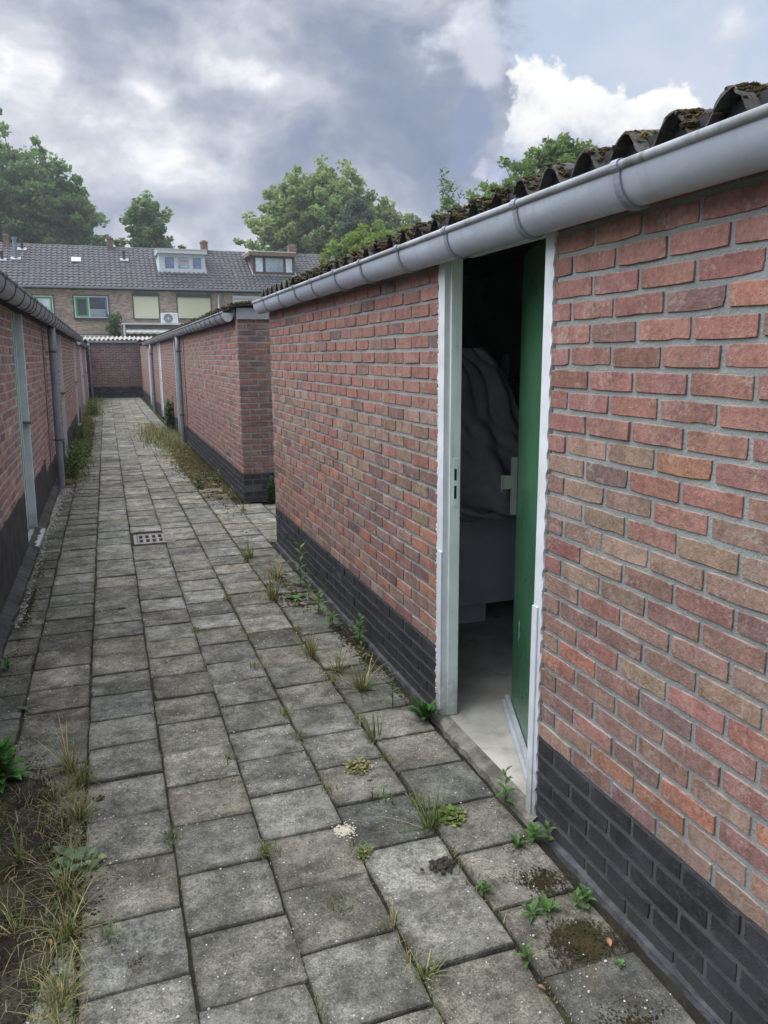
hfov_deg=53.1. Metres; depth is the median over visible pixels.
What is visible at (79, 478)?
moss
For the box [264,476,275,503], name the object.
shrub
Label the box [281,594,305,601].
weed
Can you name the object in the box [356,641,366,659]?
weed
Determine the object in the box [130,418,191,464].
grass
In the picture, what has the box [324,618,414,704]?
moss
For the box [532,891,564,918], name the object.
weed
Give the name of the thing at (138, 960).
soil
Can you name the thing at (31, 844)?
grass
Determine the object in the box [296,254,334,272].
terraced house
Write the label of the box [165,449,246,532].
moss
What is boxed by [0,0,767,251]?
sky
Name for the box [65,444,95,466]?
weed
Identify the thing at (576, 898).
weed
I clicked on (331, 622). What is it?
weed
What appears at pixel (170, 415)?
shrub
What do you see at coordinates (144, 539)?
drain
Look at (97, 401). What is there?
grass
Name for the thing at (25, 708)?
weed
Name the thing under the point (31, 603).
moss
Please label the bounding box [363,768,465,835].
grass tuft
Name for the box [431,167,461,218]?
tree
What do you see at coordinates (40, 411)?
brick shed
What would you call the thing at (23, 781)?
clod
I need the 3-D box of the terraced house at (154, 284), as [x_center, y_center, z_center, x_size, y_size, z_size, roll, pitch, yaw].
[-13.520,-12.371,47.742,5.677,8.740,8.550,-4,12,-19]
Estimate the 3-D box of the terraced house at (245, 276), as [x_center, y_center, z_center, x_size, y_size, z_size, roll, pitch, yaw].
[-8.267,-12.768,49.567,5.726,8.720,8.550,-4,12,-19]
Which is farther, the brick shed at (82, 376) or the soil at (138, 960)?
the brick shed at (82, 376)
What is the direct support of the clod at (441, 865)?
on the paving
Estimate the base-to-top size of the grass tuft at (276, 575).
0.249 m
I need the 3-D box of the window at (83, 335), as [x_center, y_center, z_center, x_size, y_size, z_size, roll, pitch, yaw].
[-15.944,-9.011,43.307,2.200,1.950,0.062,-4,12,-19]
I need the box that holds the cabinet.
[458,518,515,623]
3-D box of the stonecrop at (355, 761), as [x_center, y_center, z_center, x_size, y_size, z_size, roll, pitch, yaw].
[-0.107,1.027,3.120,0.121,0.031,0.129,-5,13,-23]
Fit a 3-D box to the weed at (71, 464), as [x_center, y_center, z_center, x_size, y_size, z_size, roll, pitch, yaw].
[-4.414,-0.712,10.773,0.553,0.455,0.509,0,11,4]
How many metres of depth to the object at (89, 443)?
15.31 m
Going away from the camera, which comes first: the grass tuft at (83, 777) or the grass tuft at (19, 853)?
the grass tuft at (19, 853)
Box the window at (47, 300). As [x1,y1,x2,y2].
[31,294,54,313]
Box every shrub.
[163,396,174,429]
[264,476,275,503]
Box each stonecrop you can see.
[342,757,373,774]
[436,804,466,826]
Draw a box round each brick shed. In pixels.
[0,270,82,663]
[76,341,88,417]
[83,336,151,397]
[137,300,275,502]
[252,81,767,1023]
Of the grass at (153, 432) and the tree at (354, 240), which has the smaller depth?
the grass at (153, 432)
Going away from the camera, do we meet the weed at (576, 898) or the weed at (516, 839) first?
the weed at (576, 898)
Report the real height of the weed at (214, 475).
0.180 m
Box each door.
[10,310,31,531]
[159,345,163,415]
[501,238,545,779]
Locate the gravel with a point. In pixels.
(58, 503)
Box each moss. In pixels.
[2,557,48,705]
[63,438,96,505]
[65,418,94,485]
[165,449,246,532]
[169,441,242,501]
[259,568,320,611]
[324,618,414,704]
[493,838,530,857]
[499,864,571,900]
[541,917,640,968]
[586,993,668,1023]
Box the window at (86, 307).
[72,295,110,319]
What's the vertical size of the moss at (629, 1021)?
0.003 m
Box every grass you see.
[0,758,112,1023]
[0,759,99,1023]
[65,412,100,483]
[83,396,106,414]
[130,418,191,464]
[156,429,236,500]
[159,558,435,973]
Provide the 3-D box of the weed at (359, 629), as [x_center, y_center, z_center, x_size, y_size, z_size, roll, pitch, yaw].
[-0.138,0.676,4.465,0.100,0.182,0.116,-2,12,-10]
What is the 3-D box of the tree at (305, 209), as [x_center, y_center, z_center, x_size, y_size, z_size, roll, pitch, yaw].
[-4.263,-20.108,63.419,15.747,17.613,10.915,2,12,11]
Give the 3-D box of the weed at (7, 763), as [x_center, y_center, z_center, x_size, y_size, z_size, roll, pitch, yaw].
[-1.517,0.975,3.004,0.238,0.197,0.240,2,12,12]
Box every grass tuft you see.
[0,887,62,936]
[1,822,44,879]
[15,877,121,954]
[16,949,107,1021]
[26,712,99,783]
[38,848,111,917]
[56,786,102,822]
[61,751,108,789]
[85,914,131,948]
[234,535,266,560]
[238,501,253,511]
[247,557,285,600]
[259,554,297,578]
[285,618,330,663]
[317,643,359,679]
[326,650,395,711]
[357,697,394,746]
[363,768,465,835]
[380,905,409,933]
[405,949,450,987]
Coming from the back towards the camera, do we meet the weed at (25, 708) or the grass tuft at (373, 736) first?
the weed at (25, 708)
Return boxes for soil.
[0,776,73,1023]
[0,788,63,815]
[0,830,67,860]
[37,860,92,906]
[46,867,117,956]
[114,954,156,968]
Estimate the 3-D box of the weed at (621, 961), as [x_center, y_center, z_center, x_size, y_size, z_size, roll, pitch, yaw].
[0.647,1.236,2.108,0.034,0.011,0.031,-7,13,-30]
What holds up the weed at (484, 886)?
on the paving
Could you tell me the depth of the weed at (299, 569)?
5.57 m
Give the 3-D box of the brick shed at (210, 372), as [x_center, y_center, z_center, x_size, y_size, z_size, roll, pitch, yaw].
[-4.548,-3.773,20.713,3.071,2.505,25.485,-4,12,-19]
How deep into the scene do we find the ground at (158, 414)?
11.03 m
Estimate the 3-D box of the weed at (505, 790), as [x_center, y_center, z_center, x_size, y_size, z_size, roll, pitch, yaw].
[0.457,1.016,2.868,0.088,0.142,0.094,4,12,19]
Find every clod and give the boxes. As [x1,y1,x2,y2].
[9,779,29,787]
[92,794,104,800]
[420,856,455,873]
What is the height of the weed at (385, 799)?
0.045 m
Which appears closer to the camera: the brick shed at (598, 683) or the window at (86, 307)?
the brick shed at (598, 683)
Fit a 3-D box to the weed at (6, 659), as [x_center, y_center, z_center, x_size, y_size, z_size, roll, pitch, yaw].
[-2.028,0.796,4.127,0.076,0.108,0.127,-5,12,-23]
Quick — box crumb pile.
[332,821,357,840]
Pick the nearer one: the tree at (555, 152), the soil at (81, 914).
the soil at (81, 914)
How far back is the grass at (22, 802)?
2.89 m
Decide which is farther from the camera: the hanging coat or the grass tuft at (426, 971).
the hanging coat
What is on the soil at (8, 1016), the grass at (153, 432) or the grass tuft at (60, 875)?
the grass tuft at (60, 875)
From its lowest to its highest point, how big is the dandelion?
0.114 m
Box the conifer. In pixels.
[330,195,382,244]
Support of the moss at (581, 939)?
on the paving
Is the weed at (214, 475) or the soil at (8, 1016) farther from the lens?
the weed at (214, 475)
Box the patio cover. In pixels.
[120,323,183,336]
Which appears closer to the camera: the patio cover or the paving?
the paving
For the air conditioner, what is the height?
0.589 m
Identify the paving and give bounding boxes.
[0,397,709,1023]
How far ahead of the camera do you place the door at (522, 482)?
3.13 m
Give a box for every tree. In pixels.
[0,108,110,245]
[113,190,185,248]
[233,154,421,254]
[317,219,408,267]
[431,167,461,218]
[463,132,598,205]
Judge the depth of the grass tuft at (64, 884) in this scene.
2.39 m
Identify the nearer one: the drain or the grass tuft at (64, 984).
the grass tuft at (64, 984)
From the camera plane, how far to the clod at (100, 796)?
2.92 m
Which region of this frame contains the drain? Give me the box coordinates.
[133,532,175,545]
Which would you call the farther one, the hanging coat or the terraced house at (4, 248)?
the terraced house at (4, 248)
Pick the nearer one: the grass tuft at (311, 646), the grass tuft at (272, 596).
the grass tuft at (311, 646)
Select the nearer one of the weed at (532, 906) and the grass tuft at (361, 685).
the weed at (532, 906)
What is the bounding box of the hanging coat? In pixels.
[460,347,518,521]
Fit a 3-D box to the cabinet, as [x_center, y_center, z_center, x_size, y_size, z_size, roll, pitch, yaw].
[0.566,0.286,4.855,1.320,0.722,0.515,-4,12,-19]
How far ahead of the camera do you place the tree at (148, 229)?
62.08 m
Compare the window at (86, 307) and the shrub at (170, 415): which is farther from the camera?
the window at (86, 307)
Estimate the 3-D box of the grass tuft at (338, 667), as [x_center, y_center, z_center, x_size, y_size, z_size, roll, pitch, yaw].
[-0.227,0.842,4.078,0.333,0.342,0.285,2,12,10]
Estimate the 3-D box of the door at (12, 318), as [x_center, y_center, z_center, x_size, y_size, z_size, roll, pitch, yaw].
[-3.180,-0.774,6.732,0.119,2.005,0.754,-3,12,-19]
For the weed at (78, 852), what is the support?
on the soil at (8, 1016)
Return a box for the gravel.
[14,488,73,627]
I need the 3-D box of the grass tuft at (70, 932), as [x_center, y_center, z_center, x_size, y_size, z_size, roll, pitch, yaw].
[-0.928,1.185,2.220,0.295,0.173,0.305,2,12,10]
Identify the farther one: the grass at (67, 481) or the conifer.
the conifer
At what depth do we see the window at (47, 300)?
41.92 m
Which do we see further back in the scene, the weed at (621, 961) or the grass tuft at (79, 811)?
the grass tuft at (79, 811)
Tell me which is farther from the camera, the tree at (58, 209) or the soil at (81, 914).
the tree at (58, 209)
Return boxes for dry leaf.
[606,937,611,946]
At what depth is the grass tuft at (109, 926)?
2.23 m
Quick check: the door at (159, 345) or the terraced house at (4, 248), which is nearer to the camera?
the door at (159, 345)
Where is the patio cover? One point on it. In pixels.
(145, 328)
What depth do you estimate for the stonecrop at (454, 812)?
2.78 m
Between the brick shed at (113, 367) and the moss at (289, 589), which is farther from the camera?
the brick shed at (113, 367)
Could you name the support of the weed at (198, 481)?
on the paving
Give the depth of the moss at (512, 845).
2.62 m
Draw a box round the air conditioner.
[161,313,177,322]
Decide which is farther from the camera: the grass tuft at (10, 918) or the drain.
the drain
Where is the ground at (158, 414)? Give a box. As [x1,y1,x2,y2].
[143,398,275,503]
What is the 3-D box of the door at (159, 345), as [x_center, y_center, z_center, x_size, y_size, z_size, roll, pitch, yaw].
[-6.027,-3.600,20.879,0.080,2.040,0.748,-4,12,-19]
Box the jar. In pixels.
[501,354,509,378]
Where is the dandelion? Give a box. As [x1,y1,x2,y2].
[405,694,441,719]
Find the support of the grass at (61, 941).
on the soil at (8, 1016)
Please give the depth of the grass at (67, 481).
14.17 m
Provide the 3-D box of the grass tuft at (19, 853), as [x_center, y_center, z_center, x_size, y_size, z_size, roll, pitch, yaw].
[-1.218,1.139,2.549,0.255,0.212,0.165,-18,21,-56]
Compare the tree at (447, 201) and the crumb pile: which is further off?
the tree at (447, 201)
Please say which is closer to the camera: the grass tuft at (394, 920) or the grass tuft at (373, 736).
the grass tuft at (394, 920)
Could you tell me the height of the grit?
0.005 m
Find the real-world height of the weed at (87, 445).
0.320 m
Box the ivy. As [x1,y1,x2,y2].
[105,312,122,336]
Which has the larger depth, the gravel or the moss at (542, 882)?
the gravel
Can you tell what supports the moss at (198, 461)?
on the paving
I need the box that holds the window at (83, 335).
[79,334,110,336]
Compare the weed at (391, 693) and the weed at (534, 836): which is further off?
the weed at (391, 693)
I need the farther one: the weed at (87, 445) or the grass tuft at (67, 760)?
the weed at (87, 445)
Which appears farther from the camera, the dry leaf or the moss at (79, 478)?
the moss at (79, 478)
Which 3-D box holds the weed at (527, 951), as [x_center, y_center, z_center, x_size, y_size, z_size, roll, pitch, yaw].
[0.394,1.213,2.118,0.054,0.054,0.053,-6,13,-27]
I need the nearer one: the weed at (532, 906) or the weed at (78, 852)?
the weed at (532, 906)
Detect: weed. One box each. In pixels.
[0,653,13,670]
[0,733,30,793]
[19,704,33,710]
[50,844,106,882]
[63,445,91,476]
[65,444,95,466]
[68,438,91,455]
[73,419,88,438]
[194,471,203,487]
[211,469,220,480]
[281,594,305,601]
[290,541,308,585]
[304,579,314,597]
[310,589,326,613]
[324,611,340,628]
[353,613,368,642]
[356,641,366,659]
[356,843,373,858]
[376,784,394,803]
[382,666,399,706]
[473,879,493,894]
[495,766,517,804]
[508,831,528,847]
[516,941,534,967]
[519,896,542,922]
[524,820,554,842]
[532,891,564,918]
[568,882,595,908]
[613,958,624,967]
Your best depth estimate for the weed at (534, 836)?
2.64 m
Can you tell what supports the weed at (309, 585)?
on the paving
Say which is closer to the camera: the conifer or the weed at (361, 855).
the weed at (361, 855)
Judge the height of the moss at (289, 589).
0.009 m
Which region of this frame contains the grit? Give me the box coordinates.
[8,506,647,1023]
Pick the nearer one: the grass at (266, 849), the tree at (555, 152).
the grass at (266, 849)
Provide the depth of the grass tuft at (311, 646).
4.29 m
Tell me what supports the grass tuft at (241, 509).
on the paving
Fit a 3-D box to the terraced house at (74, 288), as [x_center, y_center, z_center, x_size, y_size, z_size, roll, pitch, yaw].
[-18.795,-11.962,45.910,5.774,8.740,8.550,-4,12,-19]
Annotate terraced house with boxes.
[0,233,9,273]
[7,236,120,336]
[114,240,219,336]
[208,244,303,306]
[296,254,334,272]

